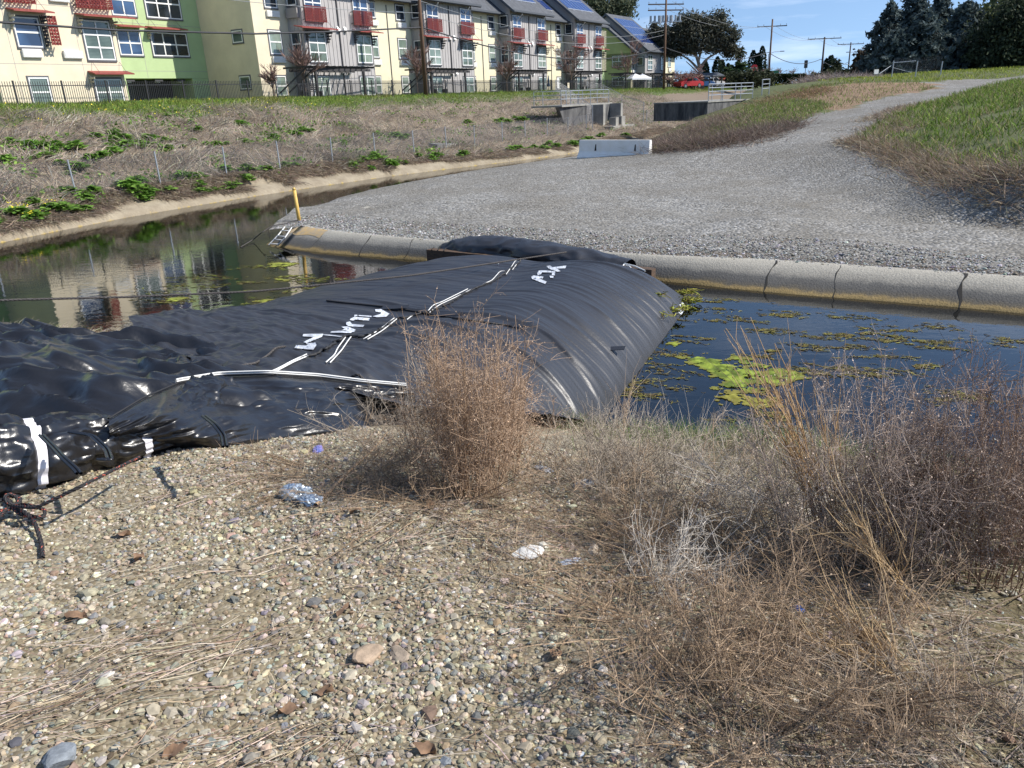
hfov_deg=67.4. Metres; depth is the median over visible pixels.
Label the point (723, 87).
pipe railing
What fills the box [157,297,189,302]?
algae mat
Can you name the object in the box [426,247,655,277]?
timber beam
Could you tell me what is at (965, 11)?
conifer
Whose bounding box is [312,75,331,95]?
window
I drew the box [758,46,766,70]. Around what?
cypress
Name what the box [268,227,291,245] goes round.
wire ladder
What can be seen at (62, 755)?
rock
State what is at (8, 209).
leafy weed
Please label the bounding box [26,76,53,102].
window
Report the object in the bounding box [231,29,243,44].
window
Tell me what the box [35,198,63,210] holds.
leafy weed
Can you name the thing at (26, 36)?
window
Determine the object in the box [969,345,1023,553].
dry bush
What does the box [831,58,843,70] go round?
evergreen tree
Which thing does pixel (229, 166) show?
leafy weed
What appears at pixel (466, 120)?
leafy weed
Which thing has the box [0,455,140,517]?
rope
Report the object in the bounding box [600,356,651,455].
dry stalks
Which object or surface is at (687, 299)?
stranded weed
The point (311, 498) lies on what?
foil wrapper
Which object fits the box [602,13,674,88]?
apartment building
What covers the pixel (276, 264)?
algae mat
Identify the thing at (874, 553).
dry stalks
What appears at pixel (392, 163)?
leafy weed
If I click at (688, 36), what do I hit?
gum tree
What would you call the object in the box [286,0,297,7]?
window
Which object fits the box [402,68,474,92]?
pergola
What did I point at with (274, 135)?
leafy weed
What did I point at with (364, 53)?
window
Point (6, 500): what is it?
rope knot
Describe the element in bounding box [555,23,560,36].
window
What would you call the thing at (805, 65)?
traffic signal
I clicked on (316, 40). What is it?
window
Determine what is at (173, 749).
dead leaf
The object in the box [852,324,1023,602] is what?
dry bush
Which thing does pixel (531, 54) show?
overhead cable
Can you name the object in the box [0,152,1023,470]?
water
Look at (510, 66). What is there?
bare tree
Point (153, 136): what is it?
leafy weed
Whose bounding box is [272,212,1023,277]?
gravel rim
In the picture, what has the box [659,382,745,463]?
dry stalks
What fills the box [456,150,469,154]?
leafy weed
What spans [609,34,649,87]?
bare tree
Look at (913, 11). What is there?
conifer
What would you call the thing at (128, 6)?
window
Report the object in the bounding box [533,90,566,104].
pipe railing
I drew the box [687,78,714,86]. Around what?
parked car
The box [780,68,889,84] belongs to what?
dry brush
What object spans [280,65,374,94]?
pergola
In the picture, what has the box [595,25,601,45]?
window
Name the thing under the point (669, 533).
dry bush
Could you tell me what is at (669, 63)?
window
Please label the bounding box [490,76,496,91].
window
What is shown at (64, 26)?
overhead cable
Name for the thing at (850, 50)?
utility pole
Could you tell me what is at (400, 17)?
window
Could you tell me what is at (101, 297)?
rope
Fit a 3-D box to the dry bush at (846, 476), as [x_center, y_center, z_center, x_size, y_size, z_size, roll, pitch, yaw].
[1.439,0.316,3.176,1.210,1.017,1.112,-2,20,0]
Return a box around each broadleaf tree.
[942,0,1017,57]
[960,0,1023,69]
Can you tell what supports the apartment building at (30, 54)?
on the embankment
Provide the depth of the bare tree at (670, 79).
110.30 m
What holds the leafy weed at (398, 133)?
on the embankment
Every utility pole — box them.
[417,0,427,95]
[648,0,683,89]
[757,19,786,69]
[808,37,841,72]
[838,42,863,68]
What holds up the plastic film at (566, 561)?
on the bank
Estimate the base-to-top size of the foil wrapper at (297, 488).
0.120 m
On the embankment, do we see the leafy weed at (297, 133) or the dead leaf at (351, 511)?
the leafy weed at (297, 133)
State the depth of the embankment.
38.54 m
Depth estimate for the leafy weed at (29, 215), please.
23.75 m
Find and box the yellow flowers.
[5,97,327,120]
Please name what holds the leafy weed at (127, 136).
on the embankment
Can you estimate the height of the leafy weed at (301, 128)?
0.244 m
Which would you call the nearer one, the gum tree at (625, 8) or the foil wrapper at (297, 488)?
the foil wrapper at (297, 488)
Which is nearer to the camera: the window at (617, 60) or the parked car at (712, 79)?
the window at (617, 60)
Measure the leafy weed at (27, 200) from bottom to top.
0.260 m
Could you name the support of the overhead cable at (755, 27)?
attached to the utility pole at (771, 40)
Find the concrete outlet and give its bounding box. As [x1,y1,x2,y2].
[531,102,633,129]
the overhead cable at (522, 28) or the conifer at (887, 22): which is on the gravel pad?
the conifer at (887, 22)
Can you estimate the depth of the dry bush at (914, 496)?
2.89 m
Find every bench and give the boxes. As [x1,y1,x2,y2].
[298,83,322,95]
[430,83,447,92]
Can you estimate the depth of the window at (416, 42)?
68.91 m
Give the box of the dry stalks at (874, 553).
[778,438,951,613]
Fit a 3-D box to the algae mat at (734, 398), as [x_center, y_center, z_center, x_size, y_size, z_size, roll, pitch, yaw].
[2.697,0.175,8.693,0.802,0.021,0.580,10,24,31]
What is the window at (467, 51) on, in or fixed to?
in the apartment building at (30, 54)
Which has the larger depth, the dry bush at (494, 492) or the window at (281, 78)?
the window at (281, 78)
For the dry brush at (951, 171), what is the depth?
20.14 m
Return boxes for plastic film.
[532,465,553,472]
[560,557,581,564]
[573,479,596,487]
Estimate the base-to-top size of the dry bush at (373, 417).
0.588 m
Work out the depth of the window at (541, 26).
84.44 m
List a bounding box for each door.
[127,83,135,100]
[295,72,307,94]
[418,73,422,92]
[502,74,509,91]
[566,75,572,89]
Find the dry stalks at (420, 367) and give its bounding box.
[397,330,453,419]
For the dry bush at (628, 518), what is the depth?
3.36 m
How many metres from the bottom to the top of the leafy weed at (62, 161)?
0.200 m
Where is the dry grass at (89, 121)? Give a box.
[0,90,689,218]
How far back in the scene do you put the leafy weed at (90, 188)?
26.82 m
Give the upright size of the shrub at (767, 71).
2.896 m
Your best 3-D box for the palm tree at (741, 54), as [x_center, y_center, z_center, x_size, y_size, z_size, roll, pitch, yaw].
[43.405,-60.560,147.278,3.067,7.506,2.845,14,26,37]
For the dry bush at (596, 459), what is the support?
on the bank
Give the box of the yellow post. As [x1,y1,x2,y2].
[292,188,300,220]
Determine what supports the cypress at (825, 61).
on the ground
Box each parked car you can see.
[673,77,703,87]
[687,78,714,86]
[704,77,724,87]
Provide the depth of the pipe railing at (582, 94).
62.13 m
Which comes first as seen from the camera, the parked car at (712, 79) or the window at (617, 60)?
the window at (617, 60)
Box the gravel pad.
[269,67,1023,275]
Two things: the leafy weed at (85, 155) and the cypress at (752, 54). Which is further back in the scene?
the cypress at (752, 54)
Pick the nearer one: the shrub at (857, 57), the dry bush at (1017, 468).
the dry bush at (1017, 468)
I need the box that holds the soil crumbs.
[13,435,1023,767]
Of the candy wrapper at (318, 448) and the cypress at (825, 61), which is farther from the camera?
the cypress at (825, 61)
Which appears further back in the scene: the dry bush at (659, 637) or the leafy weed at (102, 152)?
the leafy weed at (102, 152)
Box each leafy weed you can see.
[0,154,16,160]
[2,137,16,143]
[2,201,33,214]
[16,211,44,220]
[18,139,47,145]
[22,209,50,218]
[23,195,42,203]
[30,142,52,146]
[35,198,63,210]
[39,151,56,155]
[46,145,63,152]
[47,140,65,145]
[50,201,82,211]
[53,159,64,163]
[53,186,83,194]
[60,139,88,148]
[64,160,89,168]
[72,192,96,199]
[78,204,94,211]
[79,153,91,158]
[82,184,103,192]
[86,132,104,137]
[90,150,112,156]
[98,134,120,141]
[103,146,123,152]
[106,129,119,134]
[116,133,134,139]
[116,177,143,187]
[117,139,138,144]
[123,183,144,192]
[129,192,147,198]
[130,175,149,181]
[135,190,157,196]
[139,133,160,139]
[143,187,158,191]
[159,136,172,141]
[159,144,173,149]
[159,185,177,191]
[171,170,194,177]
[185,172,200,178]
[189,179,208,185]
[191,126,203,130]
[191,187,213,192]
[212,140,223,144]
[219,165,236,170]
[220,181,236,188]
[234,120,246,124]
[236,163,259,170]
[236,173,256,180]
[258,165,274,169]
[268,133,280,137]
[290,130,303,134]
[297,126,307,130]
[366,151,382,157]
[367,154,378,159]
[383,159,400,165]
[391,131,401,136]
[431,152,444,156]
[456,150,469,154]
[462,119,474,122]
[515,116,528,120]
[537,145,550,148]
[550,143,562,146]
[567,140,577,144]
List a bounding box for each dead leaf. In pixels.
[64,611,86,618]
[113,530,130,535]
[162,742,187,759]
[278,701,301,713]
[311,684,333,695]
[336,602,350,616]
[349,508,361,514]
[413,740,435,753]
[426,499,434,509]
[549,647,561,659]
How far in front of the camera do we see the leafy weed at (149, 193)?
28.09 m
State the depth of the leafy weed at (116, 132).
34.48 m
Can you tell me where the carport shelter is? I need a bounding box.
[699,72,724,86]
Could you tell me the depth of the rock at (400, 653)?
2.52 m
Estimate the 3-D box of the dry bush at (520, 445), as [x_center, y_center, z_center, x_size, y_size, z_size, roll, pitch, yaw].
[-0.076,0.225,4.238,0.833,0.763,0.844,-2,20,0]
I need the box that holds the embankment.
[0,86,758,242]
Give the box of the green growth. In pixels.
[0,91,661,203]
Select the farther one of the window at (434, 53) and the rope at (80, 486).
the window at (434, 53)
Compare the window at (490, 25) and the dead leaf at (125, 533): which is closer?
the dead leaf at (125, 533)
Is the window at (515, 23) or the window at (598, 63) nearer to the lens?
the window at (515, 23)
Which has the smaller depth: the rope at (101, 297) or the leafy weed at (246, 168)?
the rope at (101, 297)
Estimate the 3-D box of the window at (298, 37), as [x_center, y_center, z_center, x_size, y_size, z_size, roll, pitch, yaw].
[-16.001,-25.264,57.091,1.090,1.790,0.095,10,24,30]
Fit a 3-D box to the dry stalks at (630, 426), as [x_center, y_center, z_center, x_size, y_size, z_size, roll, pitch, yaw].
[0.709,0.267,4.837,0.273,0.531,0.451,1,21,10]
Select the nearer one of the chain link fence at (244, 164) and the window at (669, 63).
the chain link fence at (244, 164)
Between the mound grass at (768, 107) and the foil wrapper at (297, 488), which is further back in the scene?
the mound grass at (768, 107)
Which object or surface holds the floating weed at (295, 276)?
on the water
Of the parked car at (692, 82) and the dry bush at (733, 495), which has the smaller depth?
the dry bush at (733, 495)
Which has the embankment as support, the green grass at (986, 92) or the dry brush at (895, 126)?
the green grass at (986, 92)
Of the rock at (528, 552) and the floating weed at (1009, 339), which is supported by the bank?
the rock at (528, 552)
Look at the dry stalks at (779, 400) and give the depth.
3.12 m
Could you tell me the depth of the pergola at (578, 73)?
90.42 m
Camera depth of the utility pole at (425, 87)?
61.28 m
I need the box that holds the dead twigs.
[0,451,1023,767]
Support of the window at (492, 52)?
in the apartment building at (30, 54)
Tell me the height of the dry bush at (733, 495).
0.696 m
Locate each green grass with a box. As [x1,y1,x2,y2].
[0,86,741,121]
[775,65,1023,84]
[857,76,1023,169]
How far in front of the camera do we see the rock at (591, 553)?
3.24 m
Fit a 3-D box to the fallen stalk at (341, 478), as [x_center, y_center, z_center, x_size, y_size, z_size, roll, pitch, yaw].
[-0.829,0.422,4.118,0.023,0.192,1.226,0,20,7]
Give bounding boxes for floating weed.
[130,261,353,306]
[622,298,1023,433]
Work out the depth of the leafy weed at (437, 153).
41.29 m
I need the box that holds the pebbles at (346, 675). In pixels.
[0,509,1023,767]
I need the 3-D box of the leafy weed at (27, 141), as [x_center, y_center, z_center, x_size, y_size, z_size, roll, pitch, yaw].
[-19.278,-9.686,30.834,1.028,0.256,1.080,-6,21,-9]
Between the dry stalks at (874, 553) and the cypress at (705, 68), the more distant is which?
the cypress at (705, 68)
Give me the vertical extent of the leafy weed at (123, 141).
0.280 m
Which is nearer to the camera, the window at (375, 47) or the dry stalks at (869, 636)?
the dry stalks at (869, 636)
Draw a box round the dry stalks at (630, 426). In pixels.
[604,399,645,466]
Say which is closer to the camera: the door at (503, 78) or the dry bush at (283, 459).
the dry bush at (283, 459)
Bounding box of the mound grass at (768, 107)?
[654,79,933,149]
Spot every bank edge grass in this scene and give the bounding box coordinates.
[528,403,1012,476]
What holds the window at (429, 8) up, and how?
in the apartment building at (30, 54)
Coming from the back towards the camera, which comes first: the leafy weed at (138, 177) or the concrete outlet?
the concrete outlet
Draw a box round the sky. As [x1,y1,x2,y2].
[606,0,997,83]
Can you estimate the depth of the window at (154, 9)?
54.48 m
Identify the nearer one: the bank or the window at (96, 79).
the bank
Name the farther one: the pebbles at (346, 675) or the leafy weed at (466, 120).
the leafy weed at (466, 120)
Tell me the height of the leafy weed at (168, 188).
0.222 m
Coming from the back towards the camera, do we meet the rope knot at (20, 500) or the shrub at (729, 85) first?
the shrub at (729, 85)
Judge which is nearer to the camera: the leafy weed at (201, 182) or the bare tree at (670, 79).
the leafy weed at (201, 182)
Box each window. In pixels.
[9,14,45,49]
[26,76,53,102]
[79,18,117,61]
[92,77,125,101]
[109,0,137,17]
[116,31,144,56]
[143,0,183,20]
[149,32,190,57]
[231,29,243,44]
[238,75,251,90]
[263,0,278,9]
[267,29,283,55]
[275,75,288,95]
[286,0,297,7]
[290,30,303,54]
[303,0,323,22]
[306,30,328,63]
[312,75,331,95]
[351,0,369,26]
[354,33,373,64]
[359,75,375,94]
[369,0,375,18]
[372,37,379,58]
[376,75,382,90]
[394,3,405,21]
[397,38,408,59]
[401,75,409,93]
[410,3,418,19]
[413,39,420,58]
[425,3,438,31]
[427,38,441,65]
[430,76,442,92]
[459,7,471,34]
[461,41,473,66]
[463,76,474,91]
[487,15,494,30]
[488,44,495,62]
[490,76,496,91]
[499,14,508,28]
[500,45,509,62]
[512,14,521,39]
[513,44,522,67]
[514,76,522,90]
[537,17,544,40]
[537,46,545,67]
[538,76,546,89]
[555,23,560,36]
[556,48,560,64]
[565,23,572,34]
[565,49,572,64]
[576,22,582,41]
[576,49,583,68]
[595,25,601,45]
[595,50,601,69]
[612,55,625,67]
[612,77,624,86]
[636,56,643,65]
[647,54,652,69]
[660,55,663,70]
[667,56,670,67]
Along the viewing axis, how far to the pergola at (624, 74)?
100.57 m
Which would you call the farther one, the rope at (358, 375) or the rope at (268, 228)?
the rope at (268, 228)
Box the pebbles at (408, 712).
[0,432,1023,767]
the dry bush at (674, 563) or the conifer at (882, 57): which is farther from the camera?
the conifer at (882, 57)
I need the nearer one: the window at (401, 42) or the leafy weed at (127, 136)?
the leafy weed at (127, 136)
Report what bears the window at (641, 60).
in the apartment building at (648, 62)
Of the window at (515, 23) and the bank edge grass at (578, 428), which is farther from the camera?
the window at (515, 23)
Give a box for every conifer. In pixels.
[853,0,907,74]
[857,28,934,75]
[866,0,934,64]
[891,7,959,72]
[930,0,954,27]
[936,0,998,70]
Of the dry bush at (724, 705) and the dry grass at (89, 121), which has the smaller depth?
the dry bush at (724, 705)
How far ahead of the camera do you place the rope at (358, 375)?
5.88 m
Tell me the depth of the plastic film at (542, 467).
4.47 m
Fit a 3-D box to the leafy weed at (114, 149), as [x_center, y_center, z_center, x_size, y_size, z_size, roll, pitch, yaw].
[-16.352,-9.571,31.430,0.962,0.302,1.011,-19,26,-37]
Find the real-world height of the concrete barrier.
0.840 m
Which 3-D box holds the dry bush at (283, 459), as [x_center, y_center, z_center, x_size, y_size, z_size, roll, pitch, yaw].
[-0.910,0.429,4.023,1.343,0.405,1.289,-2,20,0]
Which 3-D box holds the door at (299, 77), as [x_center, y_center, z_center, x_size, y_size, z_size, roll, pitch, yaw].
[-15.887,-22.651,58.078,0.950,2.000,0.090,10,24,30]
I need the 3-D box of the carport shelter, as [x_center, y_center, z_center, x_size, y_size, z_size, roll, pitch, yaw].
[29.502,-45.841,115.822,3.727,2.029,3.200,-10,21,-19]
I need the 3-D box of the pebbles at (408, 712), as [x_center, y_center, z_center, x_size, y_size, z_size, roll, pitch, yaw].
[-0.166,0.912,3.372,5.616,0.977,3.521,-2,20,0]
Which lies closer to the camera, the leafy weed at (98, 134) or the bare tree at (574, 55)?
the leafy weed at (98, 134)
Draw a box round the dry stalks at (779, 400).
[701,317,859,560]
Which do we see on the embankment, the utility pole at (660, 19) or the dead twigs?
the utility pole at (660, 19)
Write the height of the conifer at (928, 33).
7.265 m
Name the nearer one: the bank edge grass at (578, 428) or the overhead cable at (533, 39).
the bank edge grass at (578, 428)
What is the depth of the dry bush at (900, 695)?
2.07 m
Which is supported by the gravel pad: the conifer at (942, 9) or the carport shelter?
the conifer at (942, 9)
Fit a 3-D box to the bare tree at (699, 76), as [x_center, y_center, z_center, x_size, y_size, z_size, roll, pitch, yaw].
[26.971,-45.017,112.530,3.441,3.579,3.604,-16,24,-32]
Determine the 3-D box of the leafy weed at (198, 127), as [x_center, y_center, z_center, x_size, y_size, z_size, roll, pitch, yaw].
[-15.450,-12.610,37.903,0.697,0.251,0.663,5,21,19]
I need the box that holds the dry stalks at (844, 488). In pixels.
[792,468,883,510]
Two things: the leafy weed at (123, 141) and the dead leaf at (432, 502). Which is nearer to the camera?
the dead leaf at (432, 502)
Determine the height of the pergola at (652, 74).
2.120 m
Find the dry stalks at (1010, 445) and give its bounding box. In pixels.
[995,355,1023,567]
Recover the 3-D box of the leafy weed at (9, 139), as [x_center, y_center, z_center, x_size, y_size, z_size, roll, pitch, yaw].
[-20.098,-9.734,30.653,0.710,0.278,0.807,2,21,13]
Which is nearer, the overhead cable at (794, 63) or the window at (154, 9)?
the window at (154, 9)
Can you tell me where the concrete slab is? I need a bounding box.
[429,143,453,147]
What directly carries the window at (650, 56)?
in the apartment building at (648, 62)
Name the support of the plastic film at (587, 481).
on the bank
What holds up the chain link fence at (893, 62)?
on the gravel pad
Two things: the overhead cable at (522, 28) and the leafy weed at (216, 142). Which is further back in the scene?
the overhead cable at (522, 28)
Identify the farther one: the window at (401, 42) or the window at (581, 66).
the window at (581, 66)
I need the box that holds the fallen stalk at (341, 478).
[314,432,387,506]
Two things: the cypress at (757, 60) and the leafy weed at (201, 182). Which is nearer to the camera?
the leafy weed at (201, 182)
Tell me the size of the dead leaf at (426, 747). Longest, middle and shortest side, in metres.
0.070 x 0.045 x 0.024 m
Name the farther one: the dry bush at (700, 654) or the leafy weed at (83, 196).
the leafy weed at (83, 196)
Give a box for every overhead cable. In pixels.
[0,21,420,34]
[233,0,410,12]
[421,1,663,36]
[422,13,661,43]
[423,27,663,59]
[659,5,846,45]
[667,48,767,59]
[672,1,853,45]
[768,52,820,63]
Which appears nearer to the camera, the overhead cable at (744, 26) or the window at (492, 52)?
the window at (492, 52)
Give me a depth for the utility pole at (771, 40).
122.14 m
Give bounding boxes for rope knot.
[0,497,12,511]
[3,493,18,505]
[4,494,21,505]
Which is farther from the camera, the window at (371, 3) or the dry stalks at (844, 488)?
the window at (371, 3)
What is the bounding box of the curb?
[267,206,1023,313]
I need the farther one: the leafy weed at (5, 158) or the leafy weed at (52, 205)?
the leafy weed at (5, 158)
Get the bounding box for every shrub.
[716,68,742,89]
[718,66,781,89]
[760,68,775,86]
[818,65,853,75]
[848,47,864,73]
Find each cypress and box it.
[702,60,709,77]
[711,56,722,77]
[717,59,725,72]
[747,50,756,72]
[753,52,762,70]
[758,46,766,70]
[823,58,829,71]
[824,55,833,70]
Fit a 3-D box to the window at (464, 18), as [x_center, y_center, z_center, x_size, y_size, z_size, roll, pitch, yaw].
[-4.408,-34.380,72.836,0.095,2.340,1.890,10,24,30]
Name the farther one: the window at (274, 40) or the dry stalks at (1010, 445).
the window at (274, 40)
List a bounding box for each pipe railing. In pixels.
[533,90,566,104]
[542,89,608,104]
[708,82,753,100]
[761,79,769,94]
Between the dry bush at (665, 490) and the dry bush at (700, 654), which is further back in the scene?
the dry bush at (665, 490)
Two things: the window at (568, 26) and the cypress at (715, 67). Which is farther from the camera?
the cypress at (715, 67)
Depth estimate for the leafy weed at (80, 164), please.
29.11 m
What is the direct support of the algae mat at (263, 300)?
on the water
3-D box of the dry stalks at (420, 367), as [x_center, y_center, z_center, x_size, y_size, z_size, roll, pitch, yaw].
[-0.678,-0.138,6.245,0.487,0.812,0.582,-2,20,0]
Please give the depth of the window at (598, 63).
97.61 m
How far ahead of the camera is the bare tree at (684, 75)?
110.67 m
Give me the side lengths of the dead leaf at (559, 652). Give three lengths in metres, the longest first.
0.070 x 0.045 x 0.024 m
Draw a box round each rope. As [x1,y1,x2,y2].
[0,252,566,301]
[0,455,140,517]
[10,503,46,518]
[11,506,44,559]
[222,345,285,365]
[241,220,297,246]
[351,374,369,384]
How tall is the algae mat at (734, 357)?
0.016 m
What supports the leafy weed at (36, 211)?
on the embankment
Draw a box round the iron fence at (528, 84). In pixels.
[0,80,689,105]
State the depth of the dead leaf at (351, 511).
3.40 m
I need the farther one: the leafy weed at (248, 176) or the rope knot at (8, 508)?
the leafy weed at (248, 176)
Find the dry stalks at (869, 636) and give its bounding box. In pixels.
[728,509,929,700]
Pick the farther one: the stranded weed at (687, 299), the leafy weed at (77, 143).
the leafy weed at (77, 143)
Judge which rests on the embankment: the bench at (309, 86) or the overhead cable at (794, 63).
the bench at (309, 86)
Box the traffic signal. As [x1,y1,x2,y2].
[804,60,807,72]
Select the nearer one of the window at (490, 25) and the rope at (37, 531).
the rope at (37, 531)
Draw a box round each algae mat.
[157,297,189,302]
[252,299,272,302]
[270,262,298,266]
[666,339,681,346]
[675,355,777,385]
[709,370,815,392]
[714,389,784,412]
[727,354,810,375]
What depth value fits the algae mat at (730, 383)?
9.19 m
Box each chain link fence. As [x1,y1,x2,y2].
[0,115,586,201]
[555,80,592,129]
[587,80,643,122]
[646,110,655,123]
[879,57,942,76]
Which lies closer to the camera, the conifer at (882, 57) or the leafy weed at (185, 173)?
the leafy weed at (185, 173)
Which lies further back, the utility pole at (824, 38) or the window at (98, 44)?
the utility pole at (824, 38)
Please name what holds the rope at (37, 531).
hanging from the rope knot at (8, 508)
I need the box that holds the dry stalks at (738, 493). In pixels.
[666,451,840,534]
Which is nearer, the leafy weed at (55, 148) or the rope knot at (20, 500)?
the rope knot at (20, 500)
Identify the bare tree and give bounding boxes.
[257,63,280,95]
[276,38,330,88]
[399,43,435,88]
[493,36,520,90]
[549,44,595,79]
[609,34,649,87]
[662,74,683,86]
[671,70,696,87]
[688,64,703,88]
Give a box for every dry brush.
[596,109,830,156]
[733,83,855,106]
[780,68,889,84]
[823,127,1023,227]
[832,108,937,137]
[845,99,931,122]
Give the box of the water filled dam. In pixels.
[0,235,685,497]
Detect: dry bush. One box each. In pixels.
[213,403,459,510]
[227,411,598,570]
[287,359,518,477]
[367,271,571,509]
[426,351,574,481]
[458,426,842,656]
[473,486,925,742]
[475,386,715,508]
[523,412,941,649]
[533,393,815,525]
[543,540,951,767]
[597,587,1001,767]
[619,485,764,605]
[650,497,1023,767]
[671,397,961,568]
[683,502,1023,767]
[717,315,1023,580]
[744,583,1023,767]
[787,355,1023,606]
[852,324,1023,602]
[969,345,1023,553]
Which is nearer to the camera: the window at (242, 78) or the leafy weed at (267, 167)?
the leafy weed at (267, 167)
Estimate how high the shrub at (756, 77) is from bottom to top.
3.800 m
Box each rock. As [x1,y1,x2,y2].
[41,742,75,767]
[352,643,383,664]
[390,645,409,662]
[512,545,542,559]
[588,543,598,555]
[599,563,618,572]
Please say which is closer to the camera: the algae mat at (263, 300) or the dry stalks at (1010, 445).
the dry stalks at (1010, 445)
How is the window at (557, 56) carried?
in the apartment building at (30, 54)
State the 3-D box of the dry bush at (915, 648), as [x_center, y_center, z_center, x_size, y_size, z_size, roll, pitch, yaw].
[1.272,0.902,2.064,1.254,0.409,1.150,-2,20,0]
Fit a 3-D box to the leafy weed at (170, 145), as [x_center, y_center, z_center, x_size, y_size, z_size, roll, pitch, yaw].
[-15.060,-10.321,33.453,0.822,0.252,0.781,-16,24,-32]
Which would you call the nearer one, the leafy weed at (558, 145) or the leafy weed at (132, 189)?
the leafy weed at (132, 189)
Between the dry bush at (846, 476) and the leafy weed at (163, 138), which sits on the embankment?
the leafy weed at (163, 138)
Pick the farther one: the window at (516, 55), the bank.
the window at (516, 55)
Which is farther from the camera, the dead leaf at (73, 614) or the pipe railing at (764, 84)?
the pipe railing at (764, 84)
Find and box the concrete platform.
[653,99,748,120]
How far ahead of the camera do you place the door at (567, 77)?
93.59 m
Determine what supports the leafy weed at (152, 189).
on the embankment
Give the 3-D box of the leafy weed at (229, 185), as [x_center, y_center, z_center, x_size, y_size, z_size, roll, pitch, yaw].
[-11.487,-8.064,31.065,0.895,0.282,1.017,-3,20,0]
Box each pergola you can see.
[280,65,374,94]
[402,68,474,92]
[494,69,551,90]
[560,71,606,89]
[608,72,641,86]
[638,73,662,84]
[660,73,676,86]
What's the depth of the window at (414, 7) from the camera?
67.93 m
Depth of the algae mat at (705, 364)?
9.63 m
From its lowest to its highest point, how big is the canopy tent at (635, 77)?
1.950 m
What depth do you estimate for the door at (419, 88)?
69.85 m
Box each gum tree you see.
[583,0,639,19]
[644,4,744,88]
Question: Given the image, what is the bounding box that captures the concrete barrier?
[577,140,651,158]
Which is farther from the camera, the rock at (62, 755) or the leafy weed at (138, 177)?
the leafy weed at (138, 177)
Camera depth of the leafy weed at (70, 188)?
26.23 m
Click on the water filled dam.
(77, 402)
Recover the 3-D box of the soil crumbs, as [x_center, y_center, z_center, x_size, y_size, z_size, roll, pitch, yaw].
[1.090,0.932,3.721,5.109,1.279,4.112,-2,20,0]
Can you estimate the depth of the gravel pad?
21.94 m
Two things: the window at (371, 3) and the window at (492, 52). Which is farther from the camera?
the window at (492, 52)
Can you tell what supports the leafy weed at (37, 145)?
on the embankment
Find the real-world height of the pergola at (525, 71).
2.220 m
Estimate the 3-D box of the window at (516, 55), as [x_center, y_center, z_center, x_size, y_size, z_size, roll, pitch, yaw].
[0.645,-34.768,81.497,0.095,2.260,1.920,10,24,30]
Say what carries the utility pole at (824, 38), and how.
on the ground
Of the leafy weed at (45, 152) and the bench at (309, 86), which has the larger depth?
the bench at (309, 86)
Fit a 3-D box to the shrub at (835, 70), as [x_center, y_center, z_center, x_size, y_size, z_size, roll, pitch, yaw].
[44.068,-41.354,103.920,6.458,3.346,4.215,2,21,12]
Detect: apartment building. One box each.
[0,0,609,103]
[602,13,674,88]
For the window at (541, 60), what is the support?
in the apartment building at (30, 54)
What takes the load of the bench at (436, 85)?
on the embankment
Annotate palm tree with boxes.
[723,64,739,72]
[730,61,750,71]
[732,47,746,63]
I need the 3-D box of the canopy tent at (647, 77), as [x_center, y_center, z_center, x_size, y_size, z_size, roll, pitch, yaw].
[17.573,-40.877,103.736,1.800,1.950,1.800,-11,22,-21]
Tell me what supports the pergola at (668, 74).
on the embankment
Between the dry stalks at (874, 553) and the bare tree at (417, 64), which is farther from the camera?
the bare tree at (417, 64)
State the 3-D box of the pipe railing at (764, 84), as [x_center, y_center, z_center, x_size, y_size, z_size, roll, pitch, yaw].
[17.967,-21.027,54.369,0.070,1.095,2.127,10,23,29]
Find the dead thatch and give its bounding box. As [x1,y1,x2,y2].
[0,125,672,236]
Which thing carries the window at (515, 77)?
in the apartment building at (30, 54)
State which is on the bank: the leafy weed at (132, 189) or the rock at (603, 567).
the rock at (603, 567)
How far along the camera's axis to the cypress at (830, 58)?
206.36 m
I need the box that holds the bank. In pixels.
[0,406,1023,767]
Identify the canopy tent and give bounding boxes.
[623,74,646,80]
[640,74,651,79]
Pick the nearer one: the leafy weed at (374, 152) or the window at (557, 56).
the leafy weed at (374, 152)
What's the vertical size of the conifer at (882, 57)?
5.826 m
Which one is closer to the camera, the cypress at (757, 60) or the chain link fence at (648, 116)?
the chain link fence at (648, 116)
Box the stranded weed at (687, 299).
[654,287,705,318]
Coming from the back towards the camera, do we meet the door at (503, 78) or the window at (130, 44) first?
the door at (503, 78)
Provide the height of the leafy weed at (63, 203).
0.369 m
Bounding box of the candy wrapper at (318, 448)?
[313,445,323,453]
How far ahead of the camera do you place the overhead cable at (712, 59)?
109.31 m
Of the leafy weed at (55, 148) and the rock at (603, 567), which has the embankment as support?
the leafy weed at (55, 148)
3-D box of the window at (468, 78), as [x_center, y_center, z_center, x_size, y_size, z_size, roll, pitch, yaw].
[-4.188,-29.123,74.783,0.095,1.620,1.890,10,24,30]
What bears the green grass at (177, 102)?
on the embankment
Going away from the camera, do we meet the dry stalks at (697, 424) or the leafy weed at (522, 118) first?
the dry stalks at (697, 424)
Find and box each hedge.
[774,73,790,85]
[784,73,805,84]
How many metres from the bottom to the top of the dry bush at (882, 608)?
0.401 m
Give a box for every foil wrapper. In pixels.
[278,483,312,502]
[297,493,322,506]

